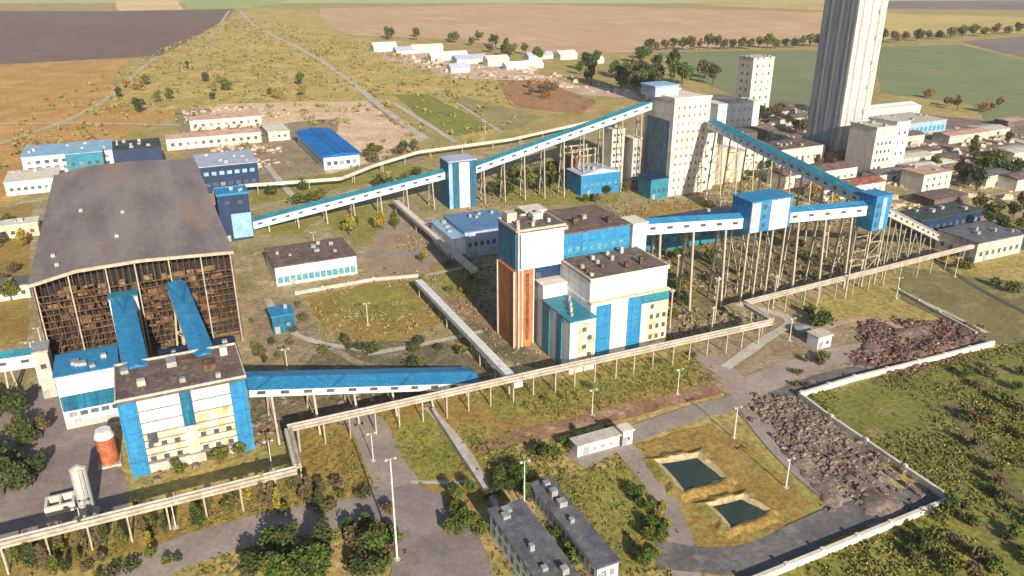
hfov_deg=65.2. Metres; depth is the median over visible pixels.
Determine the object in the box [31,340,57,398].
corner house
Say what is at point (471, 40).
broadleaf tree
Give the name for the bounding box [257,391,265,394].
window
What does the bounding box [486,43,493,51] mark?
broadleaf tree
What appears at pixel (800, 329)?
round tank
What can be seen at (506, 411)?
lawn
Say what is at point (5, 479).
broadleaf tree
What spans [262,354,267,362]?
shrub
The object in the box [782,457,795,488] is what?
lamp post
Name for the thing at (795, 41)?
broadleaf tree
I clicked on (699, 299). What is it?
lawn
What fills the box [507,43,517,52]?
broadleaf tree
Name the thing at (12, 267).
broadleaf tree
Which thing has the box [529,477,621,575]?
long barrack
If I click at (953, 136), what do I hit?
yard shed
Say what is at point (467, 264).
covered walk
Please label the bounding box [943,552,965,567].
shrub
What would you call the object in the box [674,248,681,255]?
broadleaf tree
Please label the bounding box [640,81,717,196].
mill building
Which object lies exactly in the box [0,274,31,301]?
edge workshop
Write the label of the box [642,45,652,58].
broadleaf tree
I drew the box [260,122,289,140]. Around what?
white store
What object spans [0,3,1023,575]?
ground
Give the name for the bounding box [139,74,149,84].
broadleaf tree
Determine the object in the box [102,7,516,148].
hillside
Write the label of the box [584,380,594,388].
shrub
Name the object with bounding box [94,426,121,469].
orange tank
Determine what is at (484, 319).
ground strip
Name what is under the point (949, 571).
shrub
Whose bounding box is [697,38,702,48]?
broadleaf tree
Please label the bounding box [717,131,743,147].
stepped white block
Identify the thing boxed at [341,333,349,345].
shrub
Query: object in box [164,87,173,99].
broadleaf tree
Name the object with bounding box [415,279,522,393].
covered walk
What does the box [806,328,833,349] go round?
white hut
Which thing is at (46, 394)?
door
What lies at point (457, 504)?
broadleaf tree
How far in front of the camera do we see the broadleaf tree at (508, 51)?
805.12 m
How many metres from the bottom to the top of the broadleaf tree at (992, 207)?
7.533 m
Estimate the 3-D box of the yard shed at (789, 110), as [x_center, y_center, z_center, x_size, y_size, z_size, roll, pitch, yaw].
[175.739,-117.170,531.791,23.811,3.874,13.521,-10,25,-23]
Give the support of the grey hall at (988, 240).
on the ground at (878, 299)
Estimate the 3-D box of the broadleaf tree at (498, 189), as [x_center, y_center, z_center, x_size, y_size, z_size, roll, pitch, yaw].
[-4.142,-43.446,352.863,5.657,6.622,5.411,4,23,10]
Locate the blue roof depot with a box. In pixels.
[294,127,361,169]
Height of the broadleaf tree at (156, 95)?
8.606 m
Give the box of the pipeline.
[239,120,590,193]
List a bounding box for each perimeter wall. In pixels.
[294,274,418,294]
[753,497,950,575]
[798,391,947,498]
[800,340,994,395]
[896,288,976,334]
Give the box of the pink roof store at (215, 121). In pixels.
[187,111,261,130]
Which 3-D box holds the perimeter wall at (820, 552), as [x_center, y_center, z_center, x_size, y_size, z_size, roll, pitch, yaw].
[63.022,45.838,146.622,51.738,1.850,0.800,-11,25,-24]
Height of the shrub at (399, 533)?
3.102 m
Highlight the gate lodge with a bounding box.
[616,422,634,445]
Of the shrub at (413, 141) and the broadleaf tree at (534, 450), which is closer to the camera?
the broadleaf tree at (534, 450)
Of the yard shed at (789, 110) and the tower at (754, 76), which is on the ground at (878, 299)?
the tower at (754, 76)
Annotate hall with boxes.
[20,139,114,172]
[193,149,259,192]
[430,219,465,260]
[443,208,501,257]
[646,205,752,251]
[709,97,760,127]
[764,138,826,166]
[845,119,897,174]
[868,112,947,132]
[934,221,1023,262]
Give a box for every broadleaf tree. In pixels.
[0,272,7,277]
[0,278,19,300]
[0,388,11,417]
[0,396,19,415]
[0,439,10,450]
[0,446,26,462]
[0,455,10,495]
[0,461,17,490]
[0,470,7,485]
[1,460,34,491]
[2,213,12,219]
[3,415,39,445]
[4,389,28,419]
[4,416,22,436]
[5,261,18,272]
[15,227,27,245]
[17,452,46,478]
[32,414,49,438]
[113,87,120,98]
[121,79,130,87]
[131,82,138,89]
[131,97,144,112]
[138,78,144,89]
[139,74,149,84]
[153,91,160,101]
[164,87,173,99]
[201,71,208,81]
[208,92,215,97]
[211,80,216,91]
[214,75,222,82]
[220,77,232,89]
[236,551,260,575]
[254,547,273,575]
[256,526,294,554]
[259,551,281,574]
[265,522,298,554]
[265,552,286,575]
[271,87,280,98]
[279,560,305,575]
[281,560,305,575]
[283,546,308,570]
[295,71,304,84]
[297,561,314,575]
[298,84,306,94]
[306,541,330,575]
[311,518,336,547]
[315,543,334,574]
[342,214,355,234]
[344,555,367,575]
[348,214,359,230]
[355,521,386,555]
[358,522,387,552]
[372,211,388,229]
[385,32,391,37]
[386,27,394,34]
[390,210,399,228]
[412,29,419,39]
[442,518,454,535]
[445,481,456,498]
[449,31,459,42]
[449,500,463,509]
[450,499,459,512]
[450,514,468,531]
[451,486,464,498]
[451,504,461,516]
[454,525,460,536]
[457,505,467,519]
[464,478,476,493]
[466,510,482,530]
[468,36,474,45]
[471,521,488,537]
[474,30,483,38]
[483,489,493,500]
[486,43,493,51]
[486,181,496,195]
[490,35,498,47]
[491,473,505,481]
[491,480,504,495]
[494,462,508,475]
[496,182,506,196]
[499,180,514,195]
[500,44,506,54]
[502,169,513,182]
[503,37,508,45]
[504,45,514,57]
[504,480,512,493]
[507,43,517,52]
[508,462,518,478]
[509,163,521,183]
[509,458,528,479]
[512,475,527,491]
[521,42,528,51]
[521,167,533,190]
[521,482,532,500]
[529,444,539,454]
[532,46,544,54]
[534,174,546,188]
[536,50,542,57]
[537,442,547,453]
[537,445,546,460]
[539,164,549,174]
[545,163,561,178]
[545,173,555,186]
[547,159,560,170]
[548,444,561,459]
[560,436,568,447]
[566,440,573,450]
[575,61,584,74]
[581,51,594,70]
[581,194,589,201]
[581,426,588,433]
[583,68,590,78]
[585,56,597,84]
[591,50,601,64]
[592,193,600,203]
[602,185,611,192]
[604,422,613,427]
[608,63,616,76]
[611,59,619,75]
[615,65,628,87]
[616,73,627,88]
[619,60,631,79]
[621,181,629,191]
[627,65,639,72]
[628,58,639,73]
[628,70,640,85]
[628,482,645,496]
[628,486,642,498]
[632,74,645,90]
[634,46,646,58]
[635,495,645,507]
[636,539,642,549]
[636,545,653,562]
[636,550,647,564]
[638,61,655,72]
[640,70,648,81]
[640,550,651,566]
[641,525,655,539]
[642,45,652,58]
[643,38,654,47]
[644,498,656,513]
[644,515,658,528]
[646,69,662,81]
[649,531,658,541]
[650,54,662,66]
[651,62,664,76]
[652,548,659,559]
[653,41,659,50]
[654,510,663,519]
[656,517,669,528]
[656,531,664,543]
[657,249,668,255]
[658,499,667,510]
[659,526,669,537]
[660,39,670,49]
[665,51,680,66]
[668,307,679,317]
[669,58,679,82]
[669,287,679,300]
[670,38,677,48]
[670,277,686,289]
[671,250,677,260]
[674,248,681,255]
[676,36,687,49]
[677,62,695,83]
[678,270,689,278]
[679,292,688,307]
[681,281,695,292]
[685,36,696,50]
[696,58,714,77]
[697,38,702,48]
[704,33,713,48]
[708,64,721,84]
[712,35,722,49]
[719,38,729,49]
[729,39,736,49]
[737,36,746,48]
[745,169,758,181]
[746,37,754,47]
[756,36,763,47]
[758,105,767,122]
[761,33,775,48]
[762,105,773,119]
[764,159,775,166]
[771,106,781,114]
[772,39,781,47]
[774,102,787,107]
[775,109,783,116]
[781,38,789,47]
[782,113,792,123]
[790,37,800,47]
[790,118,800,128]
[793,116,807,134]
[799,35,805,46]
[805,33,815,46]
[810,183,818,204]
[813,154,823,163]
[814,33,819,43]
[829,191,840,202]
[882,28,888,42]
[889,30,902,41]
[902,31,910,40]
[913,28,924,40]
[923,88,935,97]
[925,30,933,39]
[930,154,942,163]
[934,30,944,38]
[943,96,953,103]
[946,27,958,37]
[952,95,962,109]
[956,166,966,179]
[957,24,969,37]
[963,163,982,176]
[968,144,979,154]
[969,23,981,35]
[969,151,980,163]
[970,134,981,147]
[971,192,988,207]
[972,156,984,167]
[972,167,986,187]
[973,168,989,190]
[978,101,990,111]
[980,26,991,36]
[980,156,993,167]
[983,199,1006,213]
[984,147,1008,166]
[984,211,996,222]
[991,23,1002,34]
[992,159,1016,171]
[995,215,1010,226]
[996,97,1004,108]
[1003,25,1012,34]
[1004,131,1014,144]
[1007,201,1022,217]
[1010,157,1023,170]
[1010,161,1023,170]
[1013,217,1023,229]
[1014,22,1023,33]
[1017,191,1023,203]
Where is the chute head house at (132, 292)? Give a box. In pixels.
[107,289,149,357]
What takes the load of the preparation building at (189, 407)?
on the ground at (878, 299)
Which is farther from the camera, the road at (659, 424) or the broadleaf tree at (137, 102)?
the broadleaf tree at (137, 102)
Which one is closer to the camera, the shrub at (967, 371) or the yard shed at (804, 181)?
the shrub at (967, 371)
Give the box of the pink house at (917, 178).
[899,164,953,191]
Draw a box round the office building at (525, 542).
[487,499,580,575]
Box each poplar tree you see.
[7,546,19,565]
[19,542,32,568]
[27,543,38,570]
[31,540,37,551]
[33,544,46,569]
[46,555,58,574]
[48,521,62,552]
[57,533,67,543]
[59,557,69,573]
[71,547,80,563]
[76,515,87,549]
[87,525,103,546]
[98,516,107,545]
[112,526,117,540]
[115,526,127,547]
[132,500,141,521]
[138,518,150,538]
[142,512,155,531]
[144,530,152,545]
[147,515,156,531]
[159,512,166,534]
[168,506,176,516]
[187,502,201,526]
[205,496,211,508]
[228,491,234,512]
[235,489,243,500]
[241,476,250,504]
[255,482,265,511]
[258,472,266,500]
[265,480,274,506]
[266,493,273,509]
[272,487,280,512]
[286,476,294,490]
[292,473,302,490]
[297,486,304,501]
[303,474,313,498]
[312,488,322,509]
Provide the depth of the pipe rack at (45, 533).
145.58 m
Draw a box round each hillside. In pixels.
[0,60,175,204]
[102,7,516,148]
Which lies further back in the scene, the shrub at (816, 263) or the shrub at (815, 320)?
the shrub at (816, 263)
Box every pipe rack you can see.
[0,465,297,574]
[284,427,302,484]
[287,319,772,451]
[743,244,974,320]
[743,302,773,333]
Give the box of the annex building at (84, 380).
[52,344,119,428]
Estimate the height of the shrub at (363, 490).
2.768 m
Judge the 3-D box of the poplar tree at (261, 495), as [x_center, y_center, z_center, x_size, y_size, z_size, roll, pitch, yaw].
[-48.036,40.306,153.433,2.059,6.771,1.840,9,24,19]
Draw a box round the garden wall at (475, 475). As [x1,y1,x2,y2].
[431,408,498,506]
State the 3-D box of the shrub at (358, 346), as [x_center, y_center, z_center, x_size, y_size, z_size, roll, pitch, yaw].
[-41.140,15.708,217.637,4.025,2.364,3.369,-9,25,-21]
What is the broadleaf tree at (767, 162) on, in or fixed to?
on the ground at (878, 299)
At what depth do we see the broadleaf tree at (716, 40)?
880.79 m
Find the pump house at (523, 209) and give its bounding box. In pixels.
[516,203,546,213]
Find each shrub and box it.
[52,542,66,555]
[77,558,93,572]
[94,551,105,562]
[100,566,120,575]
[108,561,121,573]
[120,557,141,573]
[135,522,145,531]
[143,544,156,558]
[160,556,172,565]
[169,457,182,464]
[169,462,187,474]
[171,553,182,561]
[200,511,213,524]
[208,447,227,462]
[218,500,230,510]
[220,444,229,456]
[230,442,246,456]
[249,341,260,349]
[252,343,263,358]
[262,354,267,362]
[264,185,276,195]
[267,337,275,343]
[273,352,281,358]
[279,502,288,512]
[285,339,294,345]
[286,192,304,203]
[287,324,298,332]
[297,179,308,190]
[297,194,311,202]
[297,311,310,321]
[304,496,314,506]
[306,189,324,200]
[312,477,323,485]
[312,480,325,495]
[314,501,330,514]
[315,187,329,196]
[317,344,330,354]
[328,499,336,509]
[329,476,344,489]
[333,489,345,498]
[339,517,353,532]
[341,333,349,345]
[343,523,361,548]
[345,343,352,349]
[345,551,361,567]
[352,548,367,561]
[353,342,364,349]
[354,490,363,498]
[355,486,372,498]
[356,512,372,527]
[357,519,368,530]
[357,543,375,559]
[358,553,387,575]
[361,149,371,156]
[361,393,370,398]
[362,342,380,354]
[366,143,373,148]
[367,153,378,161]
[371,144,380,155]
[372,173,385,185]
[374,551,393,564]
[377,544,395,556]
[381,501,394,515]
[384,523,397,536]
[384,525,403,543]
[384,526,393,539]
[385,176,393,182]
[390,147,400,153]
[397,171,412,178]
[398,146,404,154]
[399,140,408,149]
[403,354,419,367]
[407,342,419,351]
[409,138,418,145]
[410,167,421,174]
[412,335,425,343]
[416,356,422,365]
[418,253,423,260]
[420,273,428,279]
[433,343,443,349]
[443,259,454,266]
[445,285,452,292]
[456,345,467,355]
[458,286,466,291]
[527,79,533,86]
[536,83,549,92]
[539,91,549,97]
[547,80,559,89]
[552,526,561,537]
[563,537,570,549]
[564,540,576,553]
[566,550,574,558]
[567,554,579,565]
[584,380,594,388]
[650,357,662,362]
[690,351,696,357]
[703,247,715,263]
[706,272,718,281]
[714,258,721,266]
[789,381,798,385]
[793,239,806,247]
[793,368,804,374]
[802,251,812,259]
[803,302,816,315]
[803,381,809,387]
[804,354,810,361]
[806,313,826,326]
[810,267,823,280]
[812,251,826,262]
[812,257,822,266]
[816,307,827,318]
[817,356,825,364]
[818,351,830,359]
[823,315,836,325]
[825,311,831,320]
[838,262,851,270]
[868,245,876,251]
[904,541,916,552]
[905,531,933,551]
[909,550,925,562]
[912,531,925,540]
[917,544,932,554]
[924,505,949,521]
[925,525,948,544]
[938,255,946,261]
[940,556,953,567]
[940,567,954,575]
[941,499,950,507]
[942,489,961,509]
[943,505,953,517]
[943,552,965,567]
[947,530,964,543]
[950,506,959,516]
[953,259,966,269]
[957,412,974,422]
[958,365,975,376]
[960,499,970,510]
[960,511,981,524]
[962,261,975,269]
[963,256,974,262]
[964,559,983,574]
[966,543,993,560]
[967,408,985,420]
[969,434,984,448]
[969,519,980,526]
[970,377,985,388]
[970,416,979,423]
[978,411,994,425]
[979,548,1003,574]
[982,366,999,378]
[982,455,1007,471]
[984,558,991,567]
[985,408,997,416]
[985,481,996,490]
[989,487,996,493]
[990,276,1002,285]
[993,474,1007,486]
[995,488,1010,500]
[1000,392,1014,403]
[1000,531,1014,540]
[1003,503,1016,513]
[1005,280,1023,293]
[1007,521,1022,537]
[1009,380,1023,389]
[1010,425,1023,436]
[1011,458,1018,463]
[1015,365,1023,375]
[1015,405,1023,412]
[1017,543,1023,549]
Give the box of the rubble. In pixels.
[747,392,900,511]
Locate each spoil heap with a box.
[744,397,907,522]
[854,320,974,370]
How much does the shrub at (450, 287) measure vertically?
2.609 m
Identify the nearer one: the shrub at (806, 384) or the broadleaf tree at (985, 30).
the shrub at (806, 384)
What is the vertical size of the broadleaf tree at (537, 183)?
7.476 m
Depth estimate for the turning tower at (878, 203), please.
251.72 m
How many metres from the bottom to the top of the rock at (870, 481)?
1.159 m
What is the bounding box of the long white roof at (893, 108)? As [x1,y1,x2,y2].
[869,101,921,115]
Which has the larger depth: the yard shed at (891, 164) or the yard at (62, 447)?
the yard shed at (891, 164)
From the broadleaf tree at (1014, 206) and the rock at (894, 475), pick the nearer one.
the rock at (894, 475)
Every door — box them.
[42,390,50,398]
[275,327,280,333]
[583,446,588,455]
[622,437,627,445]
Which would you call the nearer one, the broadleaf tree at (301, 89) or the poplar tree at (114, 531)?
the poplar tree at (114, 531)
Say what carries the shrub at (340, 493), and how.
on the ground at (878, 299)
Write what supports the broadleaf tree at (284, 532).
on the ground at (878, 299)
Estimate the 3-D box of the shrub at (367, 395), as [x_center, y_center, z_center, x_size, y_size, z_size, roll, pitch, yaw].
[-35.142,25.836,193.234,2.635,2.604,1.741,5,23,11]
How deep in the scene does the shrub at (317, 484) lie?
159.57 m
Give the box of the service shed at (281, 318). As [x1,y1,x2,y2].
[267,303,294,334]
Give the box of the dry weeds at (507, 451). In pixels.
[2,342,719,575]
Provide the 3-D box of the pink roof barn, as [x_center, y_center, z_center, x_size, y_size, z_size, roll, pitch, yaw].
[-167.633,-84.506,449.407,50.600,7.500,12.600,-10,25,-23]
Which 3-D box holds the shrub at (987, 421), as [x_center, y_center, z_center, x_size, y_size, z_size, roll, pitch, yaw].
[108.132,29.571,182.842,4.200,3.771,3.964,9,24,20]
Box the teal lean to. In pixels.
[637,171,669,199]
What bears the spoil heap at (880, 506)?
on the ground at (878, 299)
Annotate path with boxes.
[254,344,458,368]
[263,298,367,351]
[264,165,293,196]
[298,266,464,290]
[356,250,444,256]
[368,330,483,355]
[395,103,457,142]
[410,478,475,483]
[424,406,498,503]
[432,88,502,132]
[482,202,628,255]
[720,302,794,368]
[797,317,907,345]
[912,295,987,332]
[931,258,1023,312]
[944,404,1023,507]
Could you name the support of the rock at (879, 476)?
on the ground at (878, 299)
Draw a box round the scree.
[845,315,987,377]
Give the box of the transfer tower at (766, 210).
[724,188,794,303]
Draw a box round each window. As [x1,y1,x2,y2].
[69,412,77,416]
[80,409,88,414]
[91,407,98,412]
[101,405,109,410]
[147,432,158,444]
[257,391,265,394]
[278,277,283,283]
[281,390,288,393]
[284,276,289,282]
[296,274,301,280]
[302,273,307,279]
[309,272,313,278]
[315,271,319,277]
[321,270,325,276]
[327,269,331,275]
[333,268,337,274]
[338,267,343,273]
[344,267,349,272]
[350,266,355,271]
[370,387,377,390]
[536,272,540,277]
[609,567,614,574]
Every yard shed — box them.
[735,126,766,138]
[756,166,784,180]
[764,107,796,115]
[769,113,807,126]
[794,177,813,187]
[823,150,845,161]
[862,166,903,181]
[878,159,914,167]
[896,161,942,167]
[903,150,934,160]
[905,146,942,153]
[906,130,925,145]
[911,188,968,205]
[924,158,957,169]
[932,127,989,143]
[935,151,966,164]
[966,124,1010,136]
[967,168,1010,187]
[993,116,1023,126]
[994,145,1023,162]
[996,171,1023,190]
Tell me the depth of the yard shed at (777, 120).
498.50 m
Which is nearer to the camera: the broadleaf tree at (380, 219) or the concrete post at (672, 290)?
the concrete post at (672, 290)
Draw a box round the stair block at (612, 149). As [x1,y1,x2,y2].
[603,124,625,187]
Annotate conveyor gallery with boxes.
[0,347,35,394]
[245,367,480,444]
[251,168,444,231]
[476,99,652,203]
[643,213,743,311]
[705,119,862,270]
[778,201,867,294]
[871,208,939,278]
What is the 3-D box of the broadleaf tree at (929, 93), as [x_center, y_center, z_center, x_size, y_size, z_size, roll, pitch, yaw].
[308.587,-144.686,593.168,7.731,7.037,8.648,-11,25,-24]
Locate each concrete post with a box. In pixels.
[669,289,675,327]
[676,254,680,278]
[710,306,716,331]
[713,277,721,323]
[764,246,768,278]
[771,275,778,308]
[815,287,820,306]
[836,231,845,270]
[844,258,853,298]
[857,259,864,286]
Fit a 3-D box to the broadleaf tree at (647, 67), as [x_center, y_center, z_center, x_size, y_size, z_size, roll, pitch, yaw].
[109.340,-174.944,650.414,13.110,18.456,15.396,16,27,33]
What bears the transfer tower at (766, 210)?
on the ground at (878, 299)
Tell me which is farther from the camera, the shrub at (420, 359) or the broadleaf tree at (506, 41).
the broadleaf tree at (506, 41)
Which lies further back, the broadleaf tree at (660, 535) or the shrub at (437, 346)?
the shrub at (437, 346)
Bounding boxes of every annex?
[64,147,104,170]
[873,115,910,163]
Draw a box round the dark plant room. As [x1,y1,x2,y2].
[112,138,162,162]
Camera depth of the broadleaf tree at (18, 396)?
182.58 m
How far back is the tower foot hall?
384.33 m
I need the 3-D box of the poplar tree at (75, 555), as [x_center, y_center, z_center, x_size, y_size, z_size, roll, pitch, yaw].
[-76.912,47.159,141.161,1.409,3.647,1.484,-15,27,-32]
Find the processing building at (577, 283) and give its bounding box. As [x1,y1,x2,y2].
[496,204,670,373]
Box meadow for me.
[808,341,1023,575]
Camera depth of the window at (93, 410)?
182.54 m
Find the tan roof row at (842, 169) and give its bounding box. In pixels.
[766,160,858,188]
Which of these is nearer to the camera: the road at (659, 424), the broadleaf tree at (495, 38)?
the road at (659, 424)
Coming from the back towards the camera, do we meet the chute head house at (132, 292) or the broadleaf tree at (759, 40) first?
the broadleaf tree at (759, 40)
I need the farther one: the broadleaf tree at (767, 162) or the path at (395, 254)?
the broadleaf tree at (767, 162)
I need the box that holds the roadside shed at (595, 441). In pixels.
[569,426,621,456]
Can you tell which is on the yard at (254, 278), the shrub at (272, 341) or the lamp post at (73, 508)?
the shrub at (272, 341)
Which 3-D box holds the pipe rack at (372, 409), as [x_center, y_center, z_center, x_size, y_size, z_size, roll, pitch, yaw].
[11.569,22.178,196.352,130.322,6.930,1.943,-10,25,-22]
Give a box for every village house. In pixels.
[370,42,396,51]
[392,46,417,53]
[410,43,442,52]
[428,50,467,60]
[447,63,469,72]
[451,53,485,63]
[482,54,509,65]
[502,60,543,69]
[524,51,553,59]
[553,50,577,59]
[580,55,603,63]
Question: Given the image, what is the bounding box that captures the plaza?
[367,483,493,575]
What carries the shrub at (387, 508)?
on the ground at (878, 299)
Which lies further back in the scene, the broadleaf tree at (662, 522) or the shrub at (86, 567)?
the broadleaf tree at (662, 522)
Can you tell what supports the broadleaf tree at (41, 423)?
on the yard at (62, 447)
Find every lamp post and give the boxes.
[24,340,40,385]
[71,505,87,535]
[164,495,178,529]
[263,439,274,470]
[366,431,375,461]
[384,456,400,561]
[519,459,529,500]
[589,388,597,415]
[674,368,683,394]
[731,405,742,438]
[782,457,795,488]
[787,317,796,341]
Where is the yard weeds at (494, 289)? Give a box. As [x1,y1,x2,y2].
[305,158,902,365]
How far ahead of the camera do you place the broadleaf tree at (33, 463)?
163.31 m
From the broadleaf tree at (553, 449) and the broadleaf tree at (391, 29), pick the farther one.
the broadleaf tree at (391, 29)
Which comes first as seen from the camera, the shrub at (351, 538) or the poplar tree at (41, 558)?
the poplar tree at (41, 558)
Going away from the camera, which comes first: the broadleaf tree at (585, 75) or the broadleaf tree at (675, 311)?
the broadleaf tree at (675, 311)
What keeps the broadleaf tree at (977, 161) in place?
on the yard at (254, 278)
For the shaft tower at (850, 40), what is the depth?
399.53 m
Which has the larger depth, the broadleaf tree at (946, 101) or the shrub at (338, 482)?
the broadleaf tree at (946, 101)
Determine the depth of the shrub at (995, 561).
139.76 m
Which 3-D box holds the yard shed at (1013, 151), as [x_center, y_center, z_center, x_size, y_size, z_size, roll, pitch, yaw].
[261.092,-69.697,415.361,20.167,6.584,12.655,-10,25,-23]
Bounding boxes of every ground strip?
[443,298,526,366]
[467,383,721,452]
[736,402,897,528]
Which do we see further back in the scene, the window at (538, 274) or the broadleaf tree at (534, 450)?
the window at (538, 274)
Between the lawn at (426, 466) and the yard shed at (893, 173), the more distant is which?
the yard shed at (893, 173)
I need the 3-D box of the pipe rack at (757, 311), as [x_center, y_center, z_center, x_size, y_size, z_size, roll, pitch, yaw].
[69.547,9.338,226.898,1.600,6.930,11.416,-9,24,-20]
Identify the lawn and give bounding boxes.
[0,202,31,345]
[0,351,710,575]
[251,163,433,204]
[251,296,324,367]
[258,215,319,234]
[302,279,442,341]
[316,203,391,243]
[320,281,425,321]
[393,411,459,479]
[396,94,492,135]
[427,266,480,297]
[444,91,543,129]
[480,355,699,420]
[496,166,623,205]
[528,468,665,573]
[617,202,731,217]
[634,424,810,546]
[652,224,934,319]
[777,508,1004,575]
[900,266,1023,343]
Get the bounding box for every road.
[0,11,229,144]
[0,123,181,125]
[114,472,418,575]
[239,11,429,139]
[337,404,415,478]
[567,354,757,468]
[612,443,700,575]
[656,488,939,574]
[724,343,862,400]
[732,394,880,527]
[768,338,987,396]
[885,186,1018,219]
[968,125,1023,143]
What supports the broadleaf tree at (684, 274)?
on the ground at (878, 299)
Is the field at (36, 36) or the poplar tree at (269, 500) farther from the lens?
the field at (36, 36)
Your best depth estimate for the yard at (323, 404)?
191.05 m
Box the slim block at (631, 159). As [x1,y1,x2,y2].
[622,134,642,188]
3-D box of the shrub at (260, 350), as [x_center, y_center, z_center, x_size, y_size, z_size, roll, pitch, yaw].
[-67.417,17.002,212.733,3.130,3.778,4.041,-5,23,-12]
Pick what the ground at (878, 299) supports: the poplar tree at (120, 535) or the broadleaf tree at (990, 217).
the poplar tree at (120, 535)
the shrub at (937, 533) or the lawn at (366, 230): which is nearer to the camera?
the shrub at (937, 533)
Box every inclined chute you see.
[110,295,148,369]
[166,279,212,356]
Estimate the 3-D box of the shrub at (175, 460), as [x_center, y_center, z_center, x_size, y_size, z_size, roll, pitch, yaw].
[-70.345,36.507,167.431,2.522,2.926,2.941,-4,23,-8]
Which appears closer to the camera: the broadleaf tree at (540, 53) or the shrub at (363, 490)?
the shrub at (363, 490)
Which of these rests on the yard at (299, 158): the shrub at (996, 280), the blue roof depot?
the blue roof depot
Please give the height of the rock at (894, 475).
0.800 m
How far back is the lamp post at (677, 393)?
194.34 m
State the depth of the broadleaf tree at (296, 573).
132.94 m
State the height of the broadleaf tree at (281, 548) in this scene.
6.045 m
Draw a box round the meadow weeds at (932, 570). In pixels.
[797,339,1023,575]
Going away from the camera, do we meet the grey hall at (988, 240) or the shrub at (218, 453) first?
the shrub at (218, 453)
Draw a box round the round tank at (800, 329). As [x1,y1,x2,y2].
[793,324,812,336]
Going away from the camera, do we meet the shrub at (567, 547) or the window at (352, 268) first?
the shrub at (567, 547)
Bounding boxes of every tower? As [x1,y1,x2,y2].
[212,184,253,240]
[439,153,476,208]
[735,54,774,112]
[805,0,887,150]
[847,188,893,286]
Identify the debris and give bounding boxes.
[128,371,500,482]
[181,106,293,168]
[388,51,630,94]
[664,217,932,342]
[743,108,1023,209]
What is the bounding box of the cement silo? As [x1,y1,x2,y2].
[69,464,100,517]
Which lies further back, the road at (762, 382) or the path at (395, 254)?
the path at (395, 254)
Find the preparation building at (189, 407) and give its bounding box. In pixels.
[113,342,254,477]
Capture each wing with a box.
[3,166,60,195]
[741,145,764,169]
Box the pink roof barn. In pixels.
[164,127,261,150]
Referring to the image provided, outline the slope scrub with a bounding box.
[0,17,526,168]
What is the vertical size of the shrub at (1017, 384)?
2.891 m
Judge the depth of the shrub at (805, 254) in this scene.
279.96 m
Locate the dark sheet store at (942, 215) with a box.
[892,201,983,235]
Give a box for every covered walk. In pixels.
[393,200,477,275]
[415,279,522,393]
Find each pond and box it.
[640,447,737,502]
[691,489,780,538]
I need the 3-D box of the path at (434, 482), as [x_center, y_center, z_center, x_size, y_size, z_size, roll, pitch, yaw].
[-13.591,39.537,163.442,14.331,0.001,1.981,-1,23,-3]
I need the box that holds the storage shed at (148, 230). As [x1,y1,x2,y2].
[27,158,244,362]
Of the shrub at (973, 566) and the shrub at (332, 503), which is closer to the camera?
the shrub at (973, 566)
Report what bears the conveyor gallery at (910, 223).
on the ground at (878, 299)
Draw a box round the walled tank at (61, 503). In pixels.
[44,491,76,516]
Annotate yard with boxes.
[0,118,1023,424]
[0,386,129,537]
[176,101,425,182]
[209,101,383,126]
[249,391,428,435]
[300,340,498,372]
[325,112,426,173]
[367,197,475,276]
[378,51,639,98]
[454,320,557,367]
[497,80,596,114]
[691,309,938,409]
[709,93,1023,170]
[864,321,969,370]
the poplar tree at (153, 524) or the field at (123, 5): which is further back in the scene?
the field at (123, 5)
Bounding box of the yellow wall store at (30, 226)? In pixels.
[0,216,40,239]
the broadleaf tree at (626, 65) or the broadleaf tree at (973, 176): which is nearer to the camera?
the broadleaf tree at (973, 176)
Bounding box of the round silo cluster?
[713,143,744,184]
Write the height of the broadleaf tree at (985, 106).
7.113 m
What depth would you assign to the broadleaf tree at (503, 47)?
828.58 m
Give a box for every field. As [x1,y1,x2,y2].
[0,0,974,2]
[0,9,233,63]
[115,0,183,10]
[179,0,285,8]
[320,4,822,54]
[656,50,817,102]
[695,0,824,9]
[877,45,1023,120]
[882,13,1023,39]
[887,0,1023,9]
[961,36,1023,56]
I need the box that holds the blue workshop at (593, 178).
[566,162,620,196]
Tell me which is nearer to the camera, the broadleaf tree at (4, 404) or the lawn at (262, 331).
the broadleaf tree at (4, 404)
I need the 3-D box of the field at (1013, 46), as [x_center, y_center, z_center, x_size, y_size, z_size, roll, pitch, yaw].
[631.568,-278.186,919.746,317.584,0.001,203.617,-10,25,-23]
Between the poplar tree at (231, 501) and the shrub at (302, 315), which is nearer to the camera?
the poplar tree at (231, 501)
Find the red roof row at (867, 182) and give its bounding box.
[804,175,886,201]
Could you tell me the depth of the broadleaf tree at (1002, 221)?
308.06 m
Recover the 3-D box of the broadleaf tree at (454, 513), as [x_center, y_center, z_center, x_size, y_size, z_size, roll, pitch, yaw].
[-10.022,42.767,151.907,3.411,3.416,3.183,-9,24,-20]
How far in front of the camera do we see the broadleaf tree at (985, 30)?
1016.60 m
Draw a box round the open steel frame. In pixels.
[562,144,595,186]
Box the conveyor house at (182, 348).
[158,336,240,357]
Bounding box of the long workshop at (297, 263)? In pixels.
[264,237,356,286]

